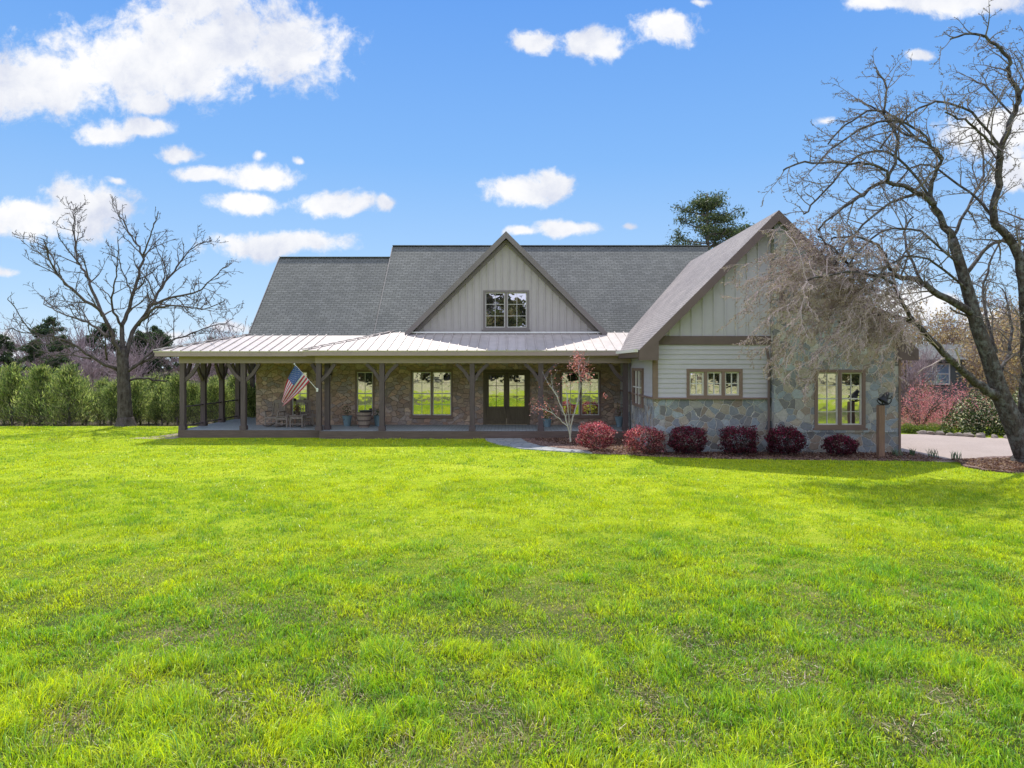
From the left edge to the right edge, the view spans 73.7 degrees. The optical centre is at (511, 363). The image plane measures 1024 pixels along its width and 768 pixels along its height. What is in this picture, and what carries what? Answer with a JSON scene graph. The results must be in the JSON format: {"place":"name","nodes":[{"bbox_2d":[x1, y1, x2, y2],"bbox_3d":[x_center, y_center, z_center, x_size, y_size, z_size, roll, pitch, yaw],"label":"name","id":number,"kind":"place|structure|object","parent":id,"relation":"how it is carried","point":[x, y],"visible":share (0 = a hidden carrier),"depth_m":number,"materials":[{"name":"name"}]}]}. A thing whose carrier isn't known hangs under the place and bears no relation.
{"place":"outdoors","nodes":[
{"label":"outdoors","id":0,"kind":"place"},
{"bbox_2d":[0,368,1023,767],"bbox_3d":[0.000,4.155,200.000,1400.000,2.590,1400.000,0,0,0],"label":"ground","id":1,"kind":"structure","parent":0,"point":[574,610],"depth_m":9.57,"materials":[{"name":"plant"}]},
{"bbox_2d":[0,333,20,378],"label":"tall pine","id":2,"kind":"object","parent":1,"relation":"on","point":[5,357],"visible":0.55,"depth_m":76.56,"materials":[{"name":"green plant"}]},
{"bbox_2d":[0,362,48,425],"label":"young pine","id":3,"kind":"object","parent":1,"relation":"on","point":[12,374],"visible":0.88,"depth_m":33.44,"materials":[{"name":"green plant"}]},
{"bbox_2d":[9,339,53,386],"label":"tall pine","id":4,"kind":"object","parent":1,"relation":"on","point":[31,350],"visible":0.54,"depth_m":69.83,"materials":[{"name":"green plant"}]},
{"bbox_2d":[2,363,67,425],"bbox_3d":[-23.324,1.650,33.514,2.615,3.602,2.793,0,0,25],"label":"young pine","id":5,"kind":"object","parent":1,"relation":"on","point":[41,376],"visible":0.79,"depth_m":33.27,"materials":[{"name":"green plant"}]},
{"bbox_2d":[0,310,70,379],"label":"bare tree","id":6,"kind":"object","parent":1,"relation":"on","point":[19,340],"visible":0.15,"depth_m":78.72,"materials":[{"name":"plant"}]},
{"bbox_2d":[11,333,67,382],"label":"bare tree","id":7,"kind":"object","parent":1,"relation":"on","point":[29,355],"visible":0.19,"depth_m":73.36,"materials":[{"name":"plant"}]},
{"bbox_2d":[19,315,67,376],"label":"tall pine","id":8,"kind":"object","parent":1,"relation":"on","point":[45,331],"visible":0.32,"depth_m":77.16,"materials":[{"name":"green plant"}]},
{"bbox_2d":[16,341,75,392],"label":"bare tree","id":9,"kind":"object","parent":1,"relation":"on","point":[40,362],"visible":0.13,"depth_m":71.62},
{"bbox_2d":[41,334,79,374],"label":"tall pine","id":10,"kind":"object","parent":1,"relation":"on","point":[53,347],"visible":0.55,"depth_m":67.58,"materials":[{"name":"green plant"}]},
{"bbox_2d":[42,328,90,375],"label":"bare tree","id":11,"kind":"object","parent":1,"relation":"on","point":[71,351],"visible":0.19,"depth_m":72.81,"materials":[{"name":"plant"}]},
{"bbox_2d":[31,360,102,425],"bbox_3d":[-21.829,1.615,33.679,3.050,3.670,2.729,0,0,0],"label":"young pine","id":12,"kind":"object","parent":1,"relation":"on","point":[69,381],"visible":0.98,"depth_m":33.40,"materials":[{"name":"green plant"}]},
{"bbox_2d":[36,335,98,379],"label":"bare tree","id":13,"kind":"object","parent":1,"relation":"on","point":[75,356],"visible":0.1,"depth_m":77.49,"materials":[{"name":"plant"}]},
{"bbox_2d":[73,393,97,425],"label":"young pine","id":14,"kind":"object","parent":1,"relation":"on","point":[85,422],"visible":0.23,"depth_m":35.38,"materials":[{"name":"green plant"}]},
{"bbox_2d":[74,377,96,424],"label":"young pine","id":15,"kind":"object","parent":1,"relation":"on","point":[87,381],"visible":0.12,"depth_m":36.52,"materials":[{"name":"green plant"}]},
{"bbox_2d":[54,319,118,387],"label":"bare tree","id":16,"kind":"object","parent":1,"relation":"on","point":[81,342],"visible":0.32,"depth_m":79.13,"materials":[{"name":"plant"}]},
{"bbox_2d":[67,341,114,391],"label":"bare tree","id":17,"kind":"object","parent":1,"relation":"on","point":[92,373],"visible":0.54,"depth_m":69.52,"materials":[{"name":"plant"}]},
{"bbox_2d":[77,335,104,381],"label":"tall pine","id":18,"kind":"object","parent":1,"relation":"on","point":[90,348],"visible":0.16,"depth_m":103.85,"materials":[{"name":"green plant"}]},
{"bbox_2d":[87,389,106,425],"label":"young pine","id":19,"kind":"object","parent":1,"relation":"on","point":[97,394],"visible":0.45,"depth_m":35.50,"materials":[{"name":"green plant"}]},
{"bbox_2d":[83,376,111,423],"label":"young pine","id":20,"kind":"object","parent":1,"relation":"on","point":[103,382],"visible":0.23,"depth_m":36.76,"materials":[{"name":"green plant"}]},
{"bbox_2d":[81,324,125,381],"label":"tall pine","id":21,"kind":"object","parent":1,"relation":"on","point":[104,328],"visible":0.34,"depth_m":83.58,"materials":[{"name":"green plant"}]},
{"bbox_2d":[90,383,116,425],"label":"young pine","id":22,"kind":"object","parent":1,"relation":"on","point":[102,402],"visible":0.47,"depth_m":33.76,"materials":[{"name":"green plant"}]},
{"bbox_2d":[95,378,140,424],"bbox_3d":[-19.364,1.899,33.741,1.957,2.644,1.914,0,0,-20],"label":"young pine","id":23,"kind":"object","parent":1,"relation":"on","point":[113,391],"visible":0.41,"depth_m":33.49,"materials":[{"name":"green plant"}]},
{"bbox_2d":[1,194,243,426],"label":"bare oak","id":24,"kind":"object","parent":1,"relation":"on","point":[125,417],"visible":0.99,"depth_m":31.86,"materials":[{"name":"brown plant"}]},
{"bbox_2d":[102,346,146,382],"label":"bare tree","id":25,"kind":"object","parent":1,"relation":"on","point":[132,363],"visible":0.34,"depth_m":68.89,"materials":[{"name":"plant"}]},
{"bbox_2d":[108,326,168,380],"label":"bare tree","id":26,"kind":"object","parent":1,"relation":"on","point":[138,367],"visible":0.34,"depth_m":74.84,"materials":[{"name":"plant"}]},
{"bbox_2d":[131,379,151,424],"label":"young pine","id":27,"kind":"object","parent":1,"relation":"on","point":[137,386],"visible":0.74,"depth_m":34.03,"materials":[{"name":"green plant"}]},
{"bbox_2d":[125,330,160,380],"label":"tall pine","id":28,"kind":"object","parent":1,"relation":"on","point":[145,336],"visible":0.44,"depth_m":76.57,"materials":[{"name":"green plant"}]},
{"bbox_2d":[133,376,153,425],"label":"young pine","id":29,"kind":"object","parent":1,"relation":"on","point":[148,392],"visible":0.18,"depth_m":35.47,"materials":[{"name":"green plant"}]},
{"bbox_2d":[144,395,163,425],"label":"young pine","id":30,"kind":"object","parent":1,"relation":"on","point":[148,416],"visible":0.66,"depth_m":34.08,"materials":[{"name":"green plant"}]},
{"bbox_2d":[130,433,178,438],"bbox_3d":[-14.000,2.913,28.400,1.800,0.050,4.200,0,0,0],"label":"dirt patch","id":31,"kind":"object","parent":1,"relation":"on","point":[172,437],"visible":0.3,"depth_m":26.82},
{"bbox_2d":[144,371,168,423],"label":"young pine","id":32,"kind":"object","parent":1,"relation":"on","point":[153,382],"visible":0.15,"depth_m":36.71,"materials":[{"name":"green plant"}]},
{"bbox_2d":[143,329,172,373],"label":"tall pine","id":33,"kind":"object","parent":1,"relation":"on","point":[159,330],"visible":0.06,"depth_m":87.93,"materials":[{"name":"green plant"}]},
{"bbox_2d":[142,331,178,380],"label":"tall pine","id":34,"kind":"object","parent":1,"relation":"on","point":[165,340],"visible":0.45,"depth_m":79.32,"materials":[{"name":"green plant"}]},
{"bbox_2d":[145,379,176,425],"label":"young pine","id":35,"kind":"object","parent":1,"relation":"on","point":[160,388],"visible":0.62,"depth_m":34.04,"materials":[{"name":"green plant"}]},
{"bbox_2d":[155,371,195,425],"bbox_3d":[-16.558,1.769,33.806,1.996,2.932,1.998,0,0,-40],"label":"young pine","id":36,"kind":"object","parent":1,"relation":"on","point":[173,384],"visible":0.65,"depth_m":33.51,"materials":[{"name":"green plant"}]},
{"bbox_2d":[162,337,201,381],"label":"bare tree","id":37,"kind":"object","parent":1,"relation":"on","point":[168,361],"visible":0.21,"depth_m":83.16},
{"bbox_2d":[161,336,204,382],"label":"bare tree","id":38,"kind":"object","parent":1,"relation":"on","point":[173,366],"visible":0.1,"depth_m":82.90,"materials":[{"name":"plant"}]},
{"bbox_2d":[174,380,199,425],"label":"young pine","id":39,"kind":"object","parent":1,"relation":"on","point":[193,386],"visible":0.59,"depth_m":33.74,"materials":[{"name":"green plant"}]},
{"bbox_2d":[177,331,218,385],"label":"bare tree","id":40,"kind":"object","parent":1,"relation":"on","point":[197,377],"visible":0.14,"depth_m":69.20,"materials":[{"name":"plant"}]},
{"bbox_2d":[187,387,213,424],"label":"young pine","id":41,"kind":"object","parent":1,"relation":"on","point":[197,401],"visible":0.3,"depth_m":33.60,"materials":[{"name":"green plant"}]},
{"bbox_2d":[178,322,237,381],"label":"bare tree","id":42,"kind":"object","parent":1,"relation":"on","point":[213,370],"visible":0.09,"depth_m":74.65,"materials":[{"name":"plant"}]},
{"bbox_2d":[195,380,230,422],"bbox_3d":[-14.715,1.967,33.603,1.821,2.450,2.033,0,0,17],"label":"young pine","id":43,"kind":"object","parent":1,"relation":"on","point":[212,391],"visible":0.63,"depth_m":33.42,"materials":[{"name":"green plant"}]},
{"bbox_2d":[210,390,233,421],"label":"young pine","id":44,"kind":"object","parent":1,"relation":"on","point":[227,397],"visible":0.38,"depth_m":33.68,"materials":[{"name":"green plant"}]},
{"bbox_2d":[200,311,255,385],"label":"bare tree","id":45,"kind":"object","parent":1,"relation":"on","point":[219,334],"visible":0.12,"depth_m":69.31,"materials":[{"name":"plant"}]},
{"bbox_2d":[225,372,234,419],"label":"young pine","id":46,"kind":"object","parent":1,"relation":"on","point":[231,378],"visible":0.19,"depth_m":35.27,"materials":[{"name":"green plant"}]},
{"bbox_2d":[226,382,255,418],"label":"young pine","id":47,"kind":"object","parent":1,"relation":"on","point":[233,404],"visible":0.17,"depth_m":33.65,"materials":[{"name":"green plant"}]},
{"bbox_2d":[247,386,255,416],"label":"young pine","id":48,"kind":"object","parent":1,"relation":"on","point":[251,394],"visible":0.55,"depth_m":33.67,"materials":[{"name":"green plant"}]},
{"bbox_2d":[153,210,918,452],"bbox_3d":[-0.458,-1.413,30.083,26.996,8.825,16.476,0,0,0],"label":"farmhouse","id":49,"kind":"object","parent":1,"relation":"on","point":[442,341],"visible":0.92,"depth_m":28.59,"materials":[{"name":"grey stone"}]},
{"bbox_2d":[262,400,285,426],"bbox_3d":[-9.811,2.052,28.279,0.710,1.084,0.996,0,0,12],"label":"rocking chair","id":50,"kind":"object","parent":49,"relation":"on","point":[273,410],"visible":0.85,"depth_m":28.47,"materials":[{"name":"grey wood"}]},
{"bbox_2d":[276,416,289,427],"bbox_3d":[-9.418,2.370,28.099,0.480,0.460,0.398,0,0,0],"label":"side table","id":51,"kind":"object","parent":49,"relation":"on","point":[279,418],"visible":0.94,"depth_m":27.91,"materials":[{"name":"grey wood"}]},
{"bbox_2d":[290,415,304,427],"bbox_3d":[-8.794,2.350,27.999,0.540,0.500,0.398,0,0,0],"label":"side table","id":52,"kind":"object","parent":49,"relation":"on","point":[293,417],"visible":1,"depth_m":27.82,"materials":[{"name":"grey wood"}]},
{"bbox_2d":[290,370,308,416],"bbox_3d":[-9.085,1.266,29.235,0.787,1.985,0.130,0,0,0],"label":"window","id":53,"kind":"structure","parent":49,"relation":"in","point":[303,394],"depth_m":29.27,"materials":[{"name":"clear glass"}]},
{"bbox_2d":[281,363,318,405],"bbox_3d":[-8.144,0.793,26.251,1.359,1.644,0.237,0,0,-13],"label":"flag","id":54,"kind":"object","parent":49,"relation":"attached to","point":[298,381],"visible":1,"depth_m":26.22,"materials":[{"name":"fabric"}]},
{"bbox_2d":[295,400,314,425],"bbox_3d":[-8.663,2.052,28.527,0.710,1.084,0.996,0,0,-25],"label":"rocking chair","id":55,"kind":"object","parent":49,"relation":"on","point":[309,409],"visible":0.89,"depth_m":28.76,"materials":[{"name":"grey wood"}]},
{"bbox_2d":[340,396,354,425],"bbox_3d":[-6.887,1.972,28.624,0.609,1.256,0.491,0,0,0],"label":"flower pot","id":56,"kind":"object","parent":49,"relation":"on","point":[347,418],"visible":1,"depth_m":28.49,"materials":[{"name":"blue ceramic"}]},
{"bbox_2d":[354,370,373,417],"bbox_3d":[-6.296,1.296,29.215,0.921,2.045,0.170,0,0,0],"label":"window","id":57,"kind":"structure","parent":49,"relation":"in","point":[364,379],"depth_m":29.27,"materials":[{"name":"clear glass"}]},
{"bbox_2d":[356,410,372,427],"bbox_3d":[-6.051,2.245,28.000,0.661,0.710,0.623,0,0,0],"label":"barrel planter","id":58,"kind":"object","parent":49,"relation":"on","point":[364,418],"visible":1,"depth_m":27.80,"materials":[{"name":"brown"}]},
{"bbox_2d":[373,409,378,425],"bbox_3d":[-5.603,2.191,28.615,0.499,0.819,0.468,0,0,23],"label":"flower pot","id":59,"kind":"object","parent":49,"relation":"on","point":[376,418],"visible":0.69,"depth_m":28.46,"materials":[{"name":"blue ceramic"}]},
{"bbox_2d":[409,370,453,417],"bbox_3d":[-3.431,1.296,29.215,1.897,2.045,0.170,0,0,0],"label":"window","id":60,"kind":"structure","parent":49,"relation":"in","point":[431,390],"depth_m":29.27,"materials":[{"name":"clear glass"}]},
{"bbox_2d":[486,373,505,423],"bbox_3d":[-0.674,1.475,29.245,0.876,2.210,0.050,0,0,0],"label":"door","id":61,"kind":"structure","parent":49,"relation":"in","point":[495,382],"depth_m":29.24,"materials":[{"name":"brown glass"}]},
{"bbox_2d":[482,290,529,330],"bbox_3d":[-0.255,-2.264,29.015,2.037,1.725,0.170,0,0,0],"label":"window","id":62,"kind":"structure","parent":49,"relation":"in","point":[503,310],"depth_m":29.07,"materials":[{"name":"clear glass"}]},
{"bbox_2d":[507,373,526,423],"bbox_3d":[0.212,1.475,29.245,0.876,2.210,0.050,0,0,0],"label":"door","id":63,"kind":"structure","parent":49,"relation":"in","point":[516,382],"depth_m":29.23,"materials":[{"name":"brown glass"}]},
{"bbox_2d":[543,399,556,426],"bbox_3d":[1.472,1.994,28.283,0.799,1.212,0.585,0,0,0],"label":"flower pot","id":64,"kind":"object","parent":49,"relation":"on","point":[547,422],"visible":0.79,"depth_m":28.20,"materials":[{"name":"blue ceramic"}]},
{"bbox_2d":[559,370,601,417],"bbox_3d":[2.926,1.296,29.215,1.845,2.045,0.170,0,0,0],"label":"window","id":65,"kind":"structure","parent":49,"relation":"in","point":[589,406],"depth_m":29.27,"materials":[{"name":"clear glass"}]},
{"bbox_2d":[614,402,622,426],"bbox_3d":[4.444,2.029,28.311,0.462,1.142,0.396,0,0,0],"label":"flower pot","id":66,"kind":"object","parent":49,"relation":"on","point":[619,420],"visible":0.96,"depth_m":28.20,"materials":[{"name":"blue ceramic"}]},
{"bbox_2d":[632,368,643,407],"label":"window","id":67,"kind":"structure","parent":49,"relation":"in","point":[637,373],"depth_m":24.69,"materials":[{"name":"clear glass"}]},
{"bbox_2d":[686,369,742,397],"bbox_3d":[6.612,0.640,22.335,1.829,0.967,0.130,0,0,0],"label":"window","id":68,"kind":"structure","parent":49,"relation":"in","point":[701,383],"depth_m":22.33,"materials":[{"name":"clear glass"}]},
{"bbox_2d":[779,283,810,310],"bbox_3d":[9.120,-2.150,22.023,1.000,0.900,0.130,0,0,0],"label":"window","id":69,"kind":"structure","parent":49,"relation":"in","point":[782,295],"depth_m":21.96,"materials":[{"name":"beige glass"}]},
{"bbox_2d":[813,370,867,429],"bbox_3d":[10.564,1.152,22.015,1.737,1.942,0.170,0,0,0],"label":"window","id":70,"kind":"structure","parent":49,"relation":"in","point":[840,399],"depth_m":22.07,"materials":[{"name":"clear glass"}]},
{"bbox_2d":[485,438,591,453],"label":"flagstone walk","id":71,"kind":"structure","parent":1,"relation":"on","point":[519,443],"depth_m":24.04,"materials":[{"name":"stone"}]},
{"bbox_2d":[664,189,754,249],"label":"tall pine","id":72,"kind":"object","parent":1,"relation":"on","point":[704,207],"visible":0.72,"depth_m":49.28,"materials":[{"name":"green plant"}]},
{"bbox_2d":[522,437,1023,471],"bbox_3d":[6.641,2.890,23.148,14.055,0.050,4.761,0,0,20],"label":"mulch bed","id":73,"kind":"object","parent":1,"relation":"on","point":[553,444],"visible":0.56,"depth_m":21.38,"materials":[{"name":"brown wood chips"},{"name":"bark mulch"}]},
{"bbox_2d":[529,351,607,441],"bbox_3d":[1.854,1.018,22.917,2.582,3.189,1.203,0,0,-18],"label":"maple sapling","id":74,"kind":"object","parent":73,"relation":"on","point":[582,374],"visible":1,"depth_m":22.88,"materials":[{"name":"red plant"}]},
{"bbox_2d":[575,420,616,450],"bbox_3d":[2.775,2.366,22.560,1.438,1.022,1.189,0,0,0],"label":"burgundy shrub","id":75,"kind":"object","parent":73,"relation":"on","point":[585,441],"visible":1,"depth_m":22.36,"materials":[{"name":"red plant"}]},
{"bbox_2d":[622,424,668,453],"bbox_3d":[4.231,2.407,21.767,1.424,0.940,1.261,0,0,0],"label":"burgundy shrub","id":76,"kind":"object","parent":73,"relation":"on","point":[654,432],"visible":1,"depth_m":21.49,"materials":[{"name":"red plant"}]},
{"bbox_2d":[667,425,707,454],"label":"burgundy shrub","id":77,"kind":"object","parent":73,"relation":"on","point":[680,445],"visible":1,"depth_m":21.30,"materials":[{"name":"red plant"}]},
{"bbox_2d":[718,423,760,454],"bbox_3d":[7.100,2.381,21.408,1.376,0.990,1.184,0,0,0],"label":"burgundy shrub","id":78,"kind":"object","parent":73,"relation":"on","point":[750,445],"visible":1,"depth_m":21.19,"materials":[{"name":"red plant"}]},
{"bbox_2d":[763,424,808,455],"bbox_3d":[8.524,2.377,21.347,1.385,0.997,1.217,0,0,0],"label":"burgundy shrub","id":79,"kind":"object","parent":73,"relation":"on","point":[789,434],"visible":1,"depth_m":21.16,"materials":[{"name":"red plant"}]},
{"bbox_2d":[820,433,859,455],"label":"burgundy shrub","id":80,"kind":"object","parent":73,"relation":"on","point":[840,438],"visible":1,"depth_m":21.01,"materials":[{"name":"red plant"}]},
{"bbox_2d":[876,392,892,456],"bbox_3d":[11.531,1.880,21.150,0.402,2.041,0.325,0,0,0],"label":"bell post","id":81,"kind":"object","parent":73,"relation":"on","point":[880,428],"visible":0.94,"depth_m":21.06,"materials":[{"name":"brown wood"}]},
{"bbox_2d":[900,325,919,398],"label":"brown leaved tree","id":82,"kind":"object","parent":1,"relation":"on","point":[902,368],"visible":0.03,"depth_m":43.48,"materials":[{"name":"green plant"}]},
{"bbox_2d":[901,423,922,433],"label":"shrub","id":83,"kind":"object","parent":1,"relation":"on","point":[910,429],"visible":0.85,"depth_m":28.51,"materials":[{"name":"green plant"}]},
{"bbox_2d":[901,346,939,410],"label":"bare tree","id":84,"kind":"object","parent":1,"relation":"on","point":[911,378],"visible":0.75,"depth_m":41.28,"materials":[{"name":"plant"}]},
{"bbox_2d":[901,376,939,414],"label":"brown leaved tree","id":85,"kind":"object","parent":1,"relation":"on","point":[922,408],"visible":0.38,"depth_m":42.33,"materials":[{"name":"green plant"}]},
{"bbox_2d":[902,340,951,413],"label":"bare tree","id":86,"kind":"object","parent":1,"relation":"on","point":[925,371],"visible":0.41,"depth_m":43.17,"materials":[{"name":"plant"}]},
{"bbox_2d":[901,375,959,428],"bbox_3d":[18.574,1.694,30.945,3.047,2.542,2.599,0,0,-18],"label":"pink shrub","id":87,"kind":"object","parent":1,"relation":"on","point":[926,416],"visible":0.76,"depth_m":30.89,"materials":[{"name":"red plant"}]},
{"bbox_2d":[906,301,963,343],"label":"brown leaved tree","id":88,"kind":"object","parent":1,"relation":"on","point":[944,339],"visible":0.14,"depth_m":52.23,"materials":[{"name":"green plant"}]},
{"bbox_2d":[915,422,955,432],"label":"shrub","id":89,"kind":"object","parent":1,"relation":"on","point":[933,429],"visible":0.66,"depth_m":28.56,"materials":[{"name":"green plant"}]},
{"bbox_2d":[901,344,985,412],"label":"neighbour house","id":90,"kind":"structure","parent":1,"relation":"on","point":[949,369],"depth_m":46.00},
{"bbox_2d":[921,363,935,384],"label":"window","id":91,"kind":"structure","parent":90,"relation":"in","point":[934,383],"depth_m":45.95,"materials":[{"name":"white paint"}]},
{"bbox_2d":[936,363,949,384],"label":"window","id":92,"kind":"structure","parent":90,"relation":"in","point":[946,369],"depth_m":45.95,"materials":[{"name":"glass"}]},
{"bbox_2d":[913,379,985,424],"bbox_3d":[20.377,1.790,31.943,3.429,2.373,2.752,0,0,-35],"label":"pink shrub","id":93,"kind":"object","parent":1,"relation":"on","point":[947,405],"visible":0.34,"depth_m":31.86,"materials":[{"name":"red plant"}]},
{"bbox_2d":[918,295,999,337],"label":"bare tree","id":94,"kind":"object","parent":1,"relation":"on","point":[951,318],"visible":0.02,"depth_m":61.57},
{"bbox_2d":[942,387,994,425],"bbox_3d":[22.151,2.089,32.986,2.877,1.933,2.526,0,0,-30],"label":"pink shrub","id":95,"kind":"object","parent":1,"relation":"on","point":[971,403],"visible":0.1,"depth_m":32.92,"materials":[{"name":"red plant"}]},
{"bbox_2d":[923,286,1018,348],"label":"brown leaved tree","id":96,"kind":"object","parent":1,"relation":"on","point":[947,328],"visible":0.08,"depth_m":53.25,"materials":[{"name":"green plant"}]},
{"bbox_2d":[940,389,1005,435],"bbox_3d":[19.162,1.974,28.279,2.798,1.980,2.290,0,0,0],"label":"flowering shrub","id":97,"kind":"object","parent":1,"relation":"on","point":[980,416],"visible":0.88,"depth_m":27.97,"materials":[{"name":"green plant"}]},
{"bbox_2d":[952,301,1019,423],"bbox_3d":[25.958,0.095,36.401,4.950,7.031,4.544,0,0,-18],"label":"brown leaved tree","id":98,"kind":"object","parent":1,"relation":"on","point":[970,356],"visible":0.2,"depth_m":36.42,"materials":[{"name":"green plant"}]},
{"bbox_2d":[953,297,1019,396],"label":"brown leaved tree","id":99,"kind":"object","parent":1,"relation":"on","point":[990,316],"visible":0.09,"depth_m":40.71,"materials":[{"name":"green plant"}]},
{"bbox_2d":[953,290,1019,384],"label":"brown leaved tree","id":100,"kind":"object","parent":1,"relation":"on","point":[991,317],"visible":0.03,"depth_m":43.59,"materials":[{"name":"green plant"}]},
{"bbox_2d":[960,456,1023,473],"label":"tree mulch bed","id":101,"kind":"object","parent":1,"relation":"on","point":[972,466],"visible":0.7,"depth_m":18.94,"materials":[{"name":"brown wood"}]},
{"bbox_2d":[716,0,1023,462],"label":"spreading tree","id":102,"kind":"object","parent":101,"relation":"on","point":[996,391],"visible":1,"depth_m":18.78,"materials":[{"name":"brown plant"}]},
{"bbox_2d":[974,323,1020,406],"bbox_3d":[24.583,0.410,33.310,4.207,5.976,3.862,0,0,-30],"label":"brown leaved tree","id":103,"kind":"object","parent":1,"relation":"on","point":[1016,363],"visible":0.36,"depth_m":32.86,"materials":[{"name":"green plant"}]},
{"bbox_2d":[989,290,1018,321],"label":"bare tree","id":104,"kind":"object","parent":1,"relation":"on","point":[1000,302],"visible":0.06,"depth_m":61.78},
{"bbox_2d":[993,387,1018,435],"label":"flowering shrub","id":105,"kind":"object","parent":1,"relation":"on","point":[1015,394],"visible":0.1,"depth_m":27.63,"materials":[{"name":"green plant"}]},
{"bbox_2d":[0,0,1023,367],"label":"sky","id":106,"kind":"structure","parent":0,"point":[276,129],"materials":[{"name":"blue"}]},
{"bbox_2d":[901,434,1012,461],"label":"driveway","id":107,"kind":"structure","parent":0,"point":[969,447],"depth_m":24.12,"materials":[{"name":"concrete"}]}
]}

